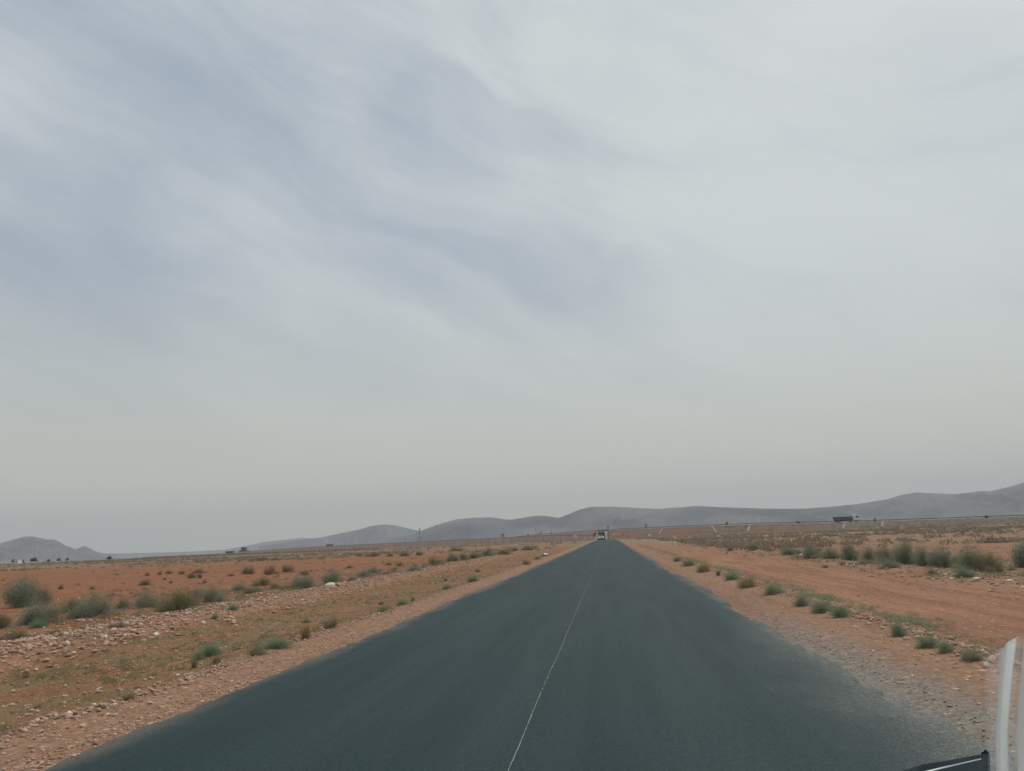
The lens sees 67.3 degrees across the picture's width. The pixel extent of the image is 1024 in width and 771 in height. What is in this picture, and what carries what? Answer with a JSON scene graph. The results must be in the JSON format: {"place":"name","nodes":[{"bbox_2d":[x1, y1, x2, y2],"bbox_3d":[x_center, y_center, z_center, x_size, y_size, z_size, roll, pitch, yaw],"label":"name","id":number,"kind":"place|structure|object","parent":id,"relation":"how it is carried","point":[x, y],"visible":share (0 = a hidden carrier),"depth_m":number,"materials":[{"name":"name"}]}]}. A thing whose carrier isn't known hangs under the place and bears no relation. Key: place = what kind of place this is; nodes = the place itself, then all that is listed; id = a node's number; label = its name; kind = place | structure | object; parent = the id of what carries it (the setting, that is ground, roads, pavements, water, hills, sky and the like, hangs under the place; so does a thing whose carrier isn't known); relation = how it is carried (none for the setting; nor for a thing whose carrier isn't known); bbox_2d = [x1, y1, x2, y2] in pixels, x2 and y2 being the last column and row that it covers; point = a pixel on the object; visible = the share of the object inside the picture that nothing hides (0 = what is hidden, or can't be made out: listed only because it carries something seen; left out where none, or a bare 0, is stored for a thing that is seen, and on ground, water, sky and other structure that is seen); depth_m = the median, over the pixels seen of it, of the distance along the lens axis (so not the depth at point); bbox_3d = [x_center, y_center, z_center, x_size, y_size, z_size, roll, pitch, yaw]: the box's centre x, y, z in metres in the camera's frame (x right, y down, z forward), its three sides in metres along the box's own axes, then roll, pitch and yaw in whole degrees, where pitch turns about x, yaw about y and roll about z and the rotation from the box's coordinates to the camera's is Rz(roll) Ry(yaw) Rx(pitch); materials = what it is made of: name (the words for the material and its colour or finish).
{"place":"outdoors","nodes":[
{"label":"outdoors","id":0,"kind":"place"},
{"bbox_2d":[0,536,128,563],"bbox_3d":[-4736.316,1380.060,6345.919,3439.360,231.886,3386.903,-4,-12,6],"label":"mountain","id":1,"kind":"structure","parent":0,"point":[27,549],"depth_m":6305.51,"materials":[{"name":"grey stone"}]},
{"bbox_2d":[75,546,160,557],"bbox_3d":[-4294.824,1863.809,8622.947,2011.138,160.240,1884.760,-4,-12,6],"label":"hill peak","id":2,"kind":"structure","parent":0,"point":[84,549],"depth_m":8309.55,"materials":[{"name":"grey stone"}]},
{"bbox_2d":[117,538,310,555],"bbox_3d":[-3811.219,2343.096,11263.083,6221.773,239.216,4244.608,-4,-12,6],"label":"ridge","id":3,"kind":"structure","parent":0,"point":[254,547],"depth_m":10849.55,"materials":[{"name":"grey stone"}]},
{"bbox_2d":[6,554,511,646],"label":"dry grass","id":4,"kind":"structure","parent":0,"point":[88,639],"depth_m":20.26,"materials":[{"name":"plant"}]},
{"bbox_2d":[0,551,558,723],"bbox_3d":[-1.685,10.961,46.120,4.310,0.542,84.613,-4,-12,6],"label":"dry grass","id":5,"kind":"structure","parent":0,"point":[47,701],"depth_m":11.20,"materials":[{"name":"plant"}]},
{"bbox_2d":[259,524,417,549],"bbox_3d":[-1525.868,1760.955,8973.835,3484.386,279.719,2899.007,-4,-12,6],"label":"hill ridge","id":6,"kind":"structure","parent":0,"point":[373,534],"depth_m":8458.71,"materials":[{"name":"grey stone"}]},
{"bbox_2d":[0,523,1023,770],"bbox_3d":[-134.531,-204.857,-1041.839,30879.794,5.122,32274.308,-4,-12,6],"label":"ground","id":7,"kind":"structure","parent":0,"point":[972,611],"depth_m":15.72,"materials":[{"name":"soil"}]},
{"bbox_2d":[0,611,14,628],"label":"desert shrub","id":8,"kind":"object","parent":7,"relation":"on","point":[4,623],"visible":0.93,"depth_m":20.07,"materials":[{"name":"green plant"}]},
{"bbox_2d":[5,627,31,640],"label":"dry bush","id":9,"kind":"object","parent":7,"relation":"on","point":[14,635],"visible":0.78,"depth_m":17.05,"materials":[{"name":"plant"}]},
{"bbox_2d":[0,565,47,607],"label":"desert shrub","id":10,"kind":"object","parent":7,"relation":"on","point":[20,595],"visible":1,"depth_m":27.87,"materials":[{"name":"green plant"}]},
{"bbox_2d":[21,616,52,628],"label":"green shrub","id":11,"kind":"object","parent":7,"relation":"on","point":[38,623],"visible":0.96,"depth_m":19.61,"materials":[{"name":"green plant"}]},
{"bbox_2d":[12,590,70,625],"bbox_3d":[-12.959,6.112,21.106,1.548,0.959,1.505,-4,-12,6],"label":"desert shrub","id":12,"kind":"object","parent":7,"relation":"on","point":[32,613],"visible":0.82,"depth_m":20.94,"materials":[{"name":"green plant"}]},
{"bbox_2d":[31,583,58,603],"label":"desert shrub","id":13,"kind":"object","parent":7,"relation":"on","point":[49,598],"visible":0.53,"depth_m":29.43,"materials":[{"name":"green plant"}]},
{"bbox_2d":[55,591,83,614],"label":"desert shrub","id":14,"kind":"object","parent":7,"relation":"on","point":[69,604],"visible":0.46,"depth_m":24.23,"materials":[{"name":"green plant"}]},
{"bbox_2d":[63,584,125,617],"bbox_3d":[-12.285,6.266,22.618,1.597,1.169,1.888,-4,-12,6],"label":"desert shrub","id":15,"kind":"object","parent":7,"relation":"on","point":[84,610],"visible":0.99,"depth_m":22.44,"materials":[{"name":"green plant"}]},
{"bbox_2d":[104,621,131,629],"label":"dry bush","id":16,"kind":"object","parent":7,"relation":"on","point":[120,625],"visible":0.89,"depth_m":17.13,"materials":[{"name":"plant"}]},
{"bbox_2d":[112,597,131,608],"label":"desert shrub","id":17,"kind":"object","parent":7,"relation":"on","point":[122,603],"visible":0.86,"depth_m":25.70,"materials":[{"name":"green plant"}]},
{"bbox_2d":[119,690,137,700],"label":"grass tuft","id":18,"kind":"object","parent":7,"relation":"on","point":[125,697],"visible":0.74,"depth_m":8.32,"materials":[{"name":"green plant"}]},
{"bbox_2d":[137,577,151,585],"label":"dry bush","id":19,"kind":"object","parent":7,"relation":"on","point":[143,583],"visible":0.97,"depth_m":43.69,"materials":[{"name":"plant"}]},
{"bbox_2d":[130,587,160,608],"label":"desert shrub","id":20,"kind":"object","parent":7,"relation":"on","point":[142,602],"visible":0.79,"depth_m":25.44,"materials":[{"name":"green plant"}]},
{"bbox_2d":[140,585,206,613],"bbox_3d":[-9.105,5.702,21.010,1.806,1.028,1.628,-4,-12,6],"label":"desert shrub","id":21,"kind":"object","parent":7,"relation":"on","point":[184,603],"visible":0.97,"depth_m":20.79,"materials":[{"name":"green plant"}]},
{"bbox_2d":[0,547,378,564],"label":"scrub","id":22,"kind":"object","parent":7,"relation":"on","point":[320,550],"visible":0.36,"depth_m":337.79,"materials":[{"name":"green plant"}]},
{"bbox_2d":[187,653,198,667],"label":"grass tuft","id":23,"kind":"object","parent":7,"relation":"on","point":[194,663],"visible":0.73,"depth_m":11.10,"materials":[{"name":"green plant"}]},
{"bbox_2d":[190,647,207,659],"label":"desert shrub","id":24,"kind":"object","parent":7,"relation":"on","point":[199,654],"visible":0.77,"depth_m":12.13,"materials":[{"name":"green plant"}]},
{"bbox_2d":[192,641,226,657],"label":"green shrub","id":25,"kind":"object","parent":7,"relation":"on","point":[210,651],"visible":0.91,"depth_m":12.43,"materials":[{"name":"green plant"}]},
{"bbox_2d":[199,582,227,602],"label":"desert shrub","id":26,"kind":"object","parent":7,"relation":"on","point":[210,596],"visible":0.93,"depth_m":26.82,"materials":[{"name":"green plant"}]},
{"bbox_2d":[227,583,248,590],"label":"desert shrub","id":27,"kind":"object","parent":7,"relation":"on","point":[239,587],"visible":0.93,"depth_m":34.32,"materials":[{"name":"green plant"}]},
{"bbox_2d":[240,565,254,574],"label":"dry bush","id":28,"kind":"object","parent":7,"relation":"on","point":[244,571],"visible":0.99,"depth_m":59.93,"materials":[{"name":"plant"}]},
{"bbox_2d":[240,584,262,593],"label":"desert shrub","id":29,"kind":"object","parent":7,"relation":"on","point":[250,590],"visible":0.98,"depth_m":31.63,"materials":[{"name":"green plant"}]},
{"bbox_2d":[246,644,272,655],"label":"desert shrub","id":30,"kind":"object","parent":7,"relation":"on","point":[256,651],"visible":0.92,"depth_m":11.37,"materials":[{"name":"green plant"}]},
{"bbox_2d":[0,549,519,640],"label":"weeds","id":31,"kind":"object","parent":7,"relation":"on","point":[108,615],"visible":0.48,"depth_m":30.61,"materials":[{"name":"green plant"}]},
{"bbox_2d":[248,575,273,585],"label":"desert shrub","id":32,"kind":"object","parent":7,"relation":"on","point":[264,582],"visible":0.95,"depth_m":37.24,"materials":[{"name":"green plant"}]},
{"bbox_2d":[0,563,522,732],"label":"weeds","id":33,"kind":"object","parent":7,"relation":"on","point":[126,678],"visible":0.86,"depth_m":13.57,"materials":[{"name":"green plant"}]},
{"bbox_2d":[262,564,279,574],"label":"dry bush","id":34,"kind":"object","parent":7,"relation":"on","point":[269,572],"visible":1,"depth_m":56.68,"materials":[{"name":"plant"}]},
{"bbox_2d":[254,635,298,649],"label":"green shrub","id":35,"kind":"object","parent":7,"relation":"on","point":[278,643],"visible":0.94,"depth_m":12.07,"materials":[{"name":"green plant"}]},
{"bbox_2d":[282,563,295,571],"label":"dry bush","id":36,"kind":"object","parent":7,"relation":"on","point":[286,569],"visible":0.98,"depth_m":61.58,"materials":[{"name":"brown plant"}]},
{"bbox_2d":[0,540,587,570],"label":"scrub","id":37,"kind":"object","parent":7,"relation":"on","point":[238,558],"visible":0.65,"depth_m":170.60,"materials":[{"name":"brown plant"}]},
{"bbox_2d":[287,570,316,590],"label":"desert shrub","id":38,"kind":"object","parent":7,"relation":"on","point":[301,583],"visible":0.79,"depth_m":32.25,"materials":[{"name":"green plant"}]},
{"bbox_2d":[298,623,311,638],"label":"grass tuft","id":39,"kind":"object","parent":7,"relation":"on","point":[305,630],"visible":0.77,"depth_m":13.18,"materials":[{"name":"plant"}]},
{"bbox_2d":[319,615,341,628],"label":"grass tuft","id":40,"kind":"object","parent":7,"relation":"on","point":[333,623],"visible":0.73,"depth_m":14.86,"materials":[{"name":"green plant"}]},
{"bbox_2d":[320,566,344,583],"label":"desert shrub","id":41,"kind":"object","parent":7,"relation":"on","point":[331,577],"visible":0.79,"depth_m":36.03,"materials":[{"name":"green plant"}]},
{"bbox_2d":[355,569,375,576],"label":"desert shrub","id":42,"kind":"object","parent":7,"relation":"on","point":[362,573],"visible":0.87,"depth_m":44.23,"materials":[{"name":"green plant"}]},
{"bbox_2d":[361,551,381,556],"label":"desert shrub","id":43,"kind":"object","parent":7,"relation":"on","point":[372,554],"visible":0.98,"depth_m":114.31,"materials":[{"name":"green plant"}]},
{"bbox_2d":[368,567,381,572],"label":"desert shrub","id":44,"kind":"object","parent":7,"relation":"on","point":[372,570],"visible":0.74,"depth_m":47.98,"materials":[{"name":"green plant"}]},
{"bbox_2d":[375,602,391,612],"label":"green shrub","id":45,"kind":"object","parent":7,"relation":"on","point":[382,609],"visible":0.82,"depth_m":18.20,"materials":[{"name":"green plant"}]},
{"bbox_2d":[403,564,423,570],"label":"desert shrub","id":46,"kind":"object","parent":7,"relation":"on","point":[413,568],"visible":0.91,"depth_m":44.95,"materials":[{"name":"green plant"}]},
{"bbox_2d":[238,535,593,553],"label":"boundary wall","id":47,"kind":"structure","parent":7,"relation":"on","point":[557,538],"depth_m":534.70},
{"bbox_2d":[425,554,444,564],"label":"desert shrub","id":48,"kind":"object","parent":7,"relation":"on","point":[431,561],"visible":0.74,"depth_m":62.00,"materials":[{"name":"green plant"}]},
{"bbox_2d":[445,551,459,560],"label":"desert shrub","id":49,"kind":"object","parent":7,"relation":"on","point":[456,558],"visible":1,"depth_m":70.98,"materials":[{"name":"green plant"}]},
{"bbox_2d":[463,574,480,582],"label":"green shrub","id":50,"kind":"object","parent":7,"relation":"on","point":[471,579],"visible":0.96,"depth_m":30.28,"materials":[{"name":"green plant"}]},
{"bbox_2d":[467,551,480,558],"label":"desert shrub","id":51,"kind":"object","parent":7,"relation":"on","point":[474,554],"visible":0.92,"depth_m":78.12,"materials":[{"name":"green plant"}]},
{"bbox_2d":[481,547,493,555],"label":"desert shrub","id":52,"kind":"object","parent":7,"relation":"on","point":[485,552],"visible":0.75,"depth_m":87.07,"materials":[{"name":"green plant"}]},
{"bbox_2d":[495,546,512,554],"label":"desert shrub","id":53,"kind":"object","parent":7,"relation":"on","point":[503,552],"visible":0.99,"depth_m":81.79,"materials":[{"name":"green plant"}]},
{"bbox_2d":[679,558,697,566],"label":"green shrub","id":54,"kind":"object","parent":7,"relation":"on","point":[690,563],"visible":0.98,"depth_m":35.84,"materials":[{"name":"green plant"}]},
{"bbox_2d":[695,557,710,572],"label":"desert shrub","id":55,"kind":"object","parent":7,"relation":"on","point":[703,567],"visible":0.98,"depth_m":29.95,"materials":[{"name":"green plant"}]},
{"bbox_2d":[721,569,741,580],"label":"green shrub","id":56,"kind":"object","parent":7,"relation":"on","point":[731,576],"visible":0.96,"depth_m":24.20,"materials":[{"name":"green plant"}]},
{"bbox_2d":[735,573,760,587],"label":"desert shrub","id":57,"kind":"object","parent":7,"relation":"on","point":[745,583],"visible":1,"depth_m":20.81,"materials":[{"name":"green plant"}]},
{"bbox_2d":[760,578,788,595],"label":"green shrub","id":58,"kind":"object","parent":7,"relation":"on","point":[772,590],"visible":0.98,"depth_m":18.12,"materials":[{"name":"green plant"}]},
{"bbox_2d":[780,542,798,554],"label":"desert shrub","id":59,"kind":"object","parent":7,"relation":"on","point":[792,550],"visible":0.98,"depth_m":46.03,"materials":[{"name":"green plant"}]},
{"bbox_2d":[787,588,814,606],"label":"desert shrub","id":60,"kind":"object","parent":7,"relation":"on","point":[801,602],"visible":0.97,"depth_m":15.18,"materials":[{"name":"green plant"}]},
{"bbox_2d":[796,542,828,558],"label":"desert shrub","id":61,"kind":"object","parent":7,"relation":"on","point":[810,552],"visible":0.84,"depth_m":41.31,"materials":[{"name":"green plant"}]},
{"bbox_2d":[808,595,839,613],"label":"green shrub","id":62,"kind":"object","parent":7,"relation":"on","point":[819,607],"visible":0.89,"depth_m":13.84,"materials":[{"name":"green plant"}]},
{"bbox_2d":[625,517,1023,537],"bbox_3d":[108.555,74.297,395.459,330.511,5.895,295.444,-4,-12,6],"label":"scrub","id":63,"kind":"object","parent":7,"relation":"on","point":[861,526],"visible":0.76,"depth_m":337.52,"materials":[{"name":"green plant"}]},
{"bbox_2d":[628,522,1023,549],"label":"scrub","id":64,"kind":"object","parent":7,"relation":"on","point":[707,543],"visible":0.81,"depth_m":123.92,"materials":[{"name":"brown plant"}]},
{"bbox_2d":[818,544,840,558],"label":"desert shrub","id":65,"kind":"object","parent":7,"relation":"on","point":[831,554],"visible":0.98,"depth_m":39.34,"materials":[{"name":"green plant"}]},
{"bbox_2d":[825,601,852,617],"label":"green shrub","id":66,"kind":"object","parent":7,"relation":"on","point":[837,612],"visible":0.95,"depth_m":12.97,"materials":[{"name":"green plant"}]},
{"bbox_2d":[834,536,864,560],"bbox_3d":[16.323,7.883,37.167,1.317,1.326,1.442,3,-13,-26],"label":"desert shrub","id":67,"kind":"object","parent":7,"relation":"on","point":[850,553],"visible":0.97,"depth_m":37.00,"materials":[{"name":"green plant"}]},
{"bbox_2d":[676,539,1023,578],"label":"weeds","id":68,"kind":"object","parent":7,"relation":"on","point":[990,576],"visible":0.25,"depth_m":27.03,"materials":[{"name":"green plant"}]},
{"bbox_2d":[678,543,1023,584],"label":"dry grass","id":69,"kind":"structure","parent":7,"relation":"on","point":[1010,571],"depth_m":28.55,"materials":[{"name":"green plant"}]},
{"bbox_2d":[684,557,1022,655],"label":"weeds","id":70,"kind":"object","parent":7,"relation":"on","point":[926,626],"visible":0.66,"depth_m":12.37,"materials":[{"name":"green plant"}]},
{"bbox_2d":[857,557,874,563],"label":"desert shrub","id":71,"kind":"object","parent":7,"relation":"on","point":[864,561],"visible":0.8,"depth_m":32.22,"materials":[{"name":"green plant"}]},
{"bbox_2d":[857,542,877,560],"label":"desert shrub","id":72,"kind":"object","parent":7,"relation":"on","point":[868,554],"visible":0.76,"depth_m":37.46,"materials":[{"name":"green plant"}]},
{"bbox_2d":[873,537,895,561],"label":"desert shrub","id":73,"kind":"object","parent":7,"relation":"on","point":[886,553],"visible":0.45,"depth_m":34.26,"materials":[{"name":"green plant"}]},
{"bbox_2d":[874,558,905,568],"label":"desert shrub","id":74,"kind":"object","parent":7,"relation":"on","point":[890,563],"visible":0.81,"depth_m":28.88,"materials":[{"name":"green plant"}]},
{"bbox_2d":[887,618,910,636],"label":"desert shrub","id":75,"kind":"object","parent":7,"relation":"on","point":[896,630],"visible":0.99,"depth_m":10.46,"materials":[{"name":"green plant"}]},
{"bbox_2d":[889,521,918,563],"bbox_3d":[16.099,6.540,31.702,1.491,1.872,1.539,-4,-12,6],"label":"desert shrub","id":76,"kind":"object","parent":7,"relation":"on","point":[905,549],"visible":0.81,"depth_m":31.47,"materials":[{"name":"green plant"}]},
{"bbox_2d":[908,534,931,565],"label":"desert shrub","id":77,"kind":"object","parent":7,"relation":"on","point":[921,558],"visible":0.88,"depth_m":29.23,"materials":[{"name":"green plant"}]},
{"bbox_2d":[909,632,942,648],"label":"green shrub","id":78,"kind":"object","parent":7,"relation":"on","point":[924,643],"visible":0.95,"depth_m":9.41,"materials":[{"name":"green plant"}]},
{"bbox_2d":[924,540,954,567],"bbox_3d":[15.730,6.180,28.318,1.132,1.183,1.194,-9,-13,31],"label":"desert shrub","id":79,"kind":"object","parent":7,"relation":"on","point":[941,559],"visible":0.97,"depth_m":28.20,"materials":[{"name":"green plant"}]},
{"bbox_2d":[935,636,957,654],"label":"green shrub","id":80,"kind":"object","parent":7,"relation":"on","point":[945,647],"visible":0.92,"depth_m":8.96,"materials":[{"name":"green plant"}]},
{"bbox_2d":[947,562,977,577],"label":"desert shrub","id":81,"kind":"object","parent":7,"relation":"on","point":[963,572],"visible":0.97,"depth_m":22.67,"materials":[{"name":"green plant"}]},
{"bbox_2d":[954,529,986,570],"bbox_3d":[15.719,5.665,26.336,1.142,1.522,1.000,-8,-13,28],"label":"desert shrub","id":82,"kind":"object","parent":7,"relation":"on","point":[973,559],"visible":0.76,"depth_m":26.31,"materials":[{"name":"green plant"}]},
{"bbox_2d":[958,646,984,662],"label":"desert shrub","id":83,"kind":"object","parent":7,"relation":"on","point":[969,655],"visible":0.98,"depth_m":8.34,"materials":[{"name":"green plant"}]},
{"bbox_2d":[967,560,991,571],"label":"desert shrub","id":84,"kind":"object","parent":7,"relation":"on","point":[975,567],"visible":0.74,"depth_m":25.84,"materials":[{"name":"green plant"}]},
{"bbox_2d":[979,565,997,572],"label":"desert shrub","id":85,"kind":"object","parent":7,"relation":"on","point":[993,569],"visible":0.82,"depth_m":25.47,"materials":[{"name":"green plant"}]},
{"bbox_2d":[978,542,1009,571],"bbox_3d":[16.195,5.813,26.226,1.093,1.201,1.211,-4,-12,6],"label":"desert shrub","id":86,"kind":"object","parent":7,"relation":"on","point":[990,560],"visible":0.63,"depth_m":26.02,"materials":[{"name":"green plant"}]},
{"bbox_2d":[1006,525,1023,567],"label":"desert shrub","id":87,"kind":"object","parent":7,"relation":"on","point":[1018,558],"visible":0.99,"depth_m":27.63,"materials":[{"name":"green plant"}]},
{"bbox_2d":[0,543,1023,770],"bbox_3d":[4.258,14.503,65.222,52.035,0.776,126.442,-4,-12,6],"label":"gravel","id":88,"kind":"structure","parent":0,"point":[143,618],"depth_m":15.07,"materials":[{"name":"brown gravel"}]},
{"bbox_2d":[0,0,1023,553],"label":"sky","id":89,"kind":"structure","parent":0,"point":[271,270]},
{"bbox_2d":[45,539,1016,770],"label":"road","id":90,"kind":"structure","parent":0,"point":[656,666],"depth_m":7.20,"materials":[{"name":"grey asphalt"}]},
{"bbox_2d":[508,547,603,770],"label":"road marking","id":91,"kind":"object","parent":90,"relation":"on","point":[539,696],"visible":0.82,"depth_m":6.87,"materials":[{"name":"white paint"}]},
{"bbox_2d":[594,530,608,539],"bbox_3d":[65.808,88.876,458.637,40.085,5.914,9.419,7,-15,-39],"label":"truck","id":92,"kind":"object","parent":90,"relation":"on","point":[604,533],"visible":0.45,"depth_m":449.32,"materials":[{"name":"white metal"}]},
{"bbox_2d":[140,517,1023,558],"bbox_3d":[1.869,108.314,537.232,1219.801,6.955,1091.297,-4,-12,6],"label":"vegetation","id":93,"kind":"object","parent":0,"point":[665,532],"depth_m":366.30,"materials":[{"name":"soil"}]},
{"bbox_2d":[516,529,610,536],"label":"guard rail","id":94,"kind":"object","parent":93,"relation":"on","point":[563,532],"visible":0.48,"depth_m":485.12,"materials":[{"name":"metal"}]},
{"bbox_2d":[611,515,1023,529],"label":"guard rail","id":95,"kind":"object","parent":93,"relation":"on","point":[834,521],"visible":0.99,"depth_m":353.99,"materials":[{"name":"metal"}]},
{"bbox_2d":[608,529,647,538],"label":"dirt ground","id":96,"kind":"structure","parent":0,"point":[637,533],"depth_m":435.22,"materials":[{"name":"soil"}]},
{"bbox_2d":[370,482,1023,543],"bbox_3d":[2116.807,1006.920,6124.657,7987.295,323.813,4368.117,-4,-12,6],"label":"mountain range","id":97,"kind":"structure","parent":0,"point":[997,503],"depth_m":5893.92,"materials":[{"name":"grey stone"}]},
{"bbox_2d":[639,544,1017,657],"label":"dry grass","id":98,"kind":"structure","parent":0,"point":[827,597],"depth_m":17.34,"materials":[{"name":"plant"}]},
{"bbox_2d":[904,750,989,770],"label":"dashboard","id":99,"kind":"object","parent":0,"point":[981,762],"visible":1,"depth_m":0.72},
{"bbox_2d":[995,638,1023,770],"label":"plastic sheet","id":100,"kind":"object","parent":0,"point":[1006,659],"visible":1,"depth_m":0.70,"materials":[{"name":"white plastic"}]},
{"bbox_3d":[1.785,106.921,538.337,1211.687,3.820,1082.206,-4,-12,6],"label":"highway","id":101,"kind":"structure","parent":0,"visible":0},
{"bbox_2d":[833,514,858,522],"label":"truck","id":102,"kind":"object","parent":101,"relation":"on","point":[852,517],"visible":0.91,"depth_m":354.63,"materials":[{"name":"metal"}]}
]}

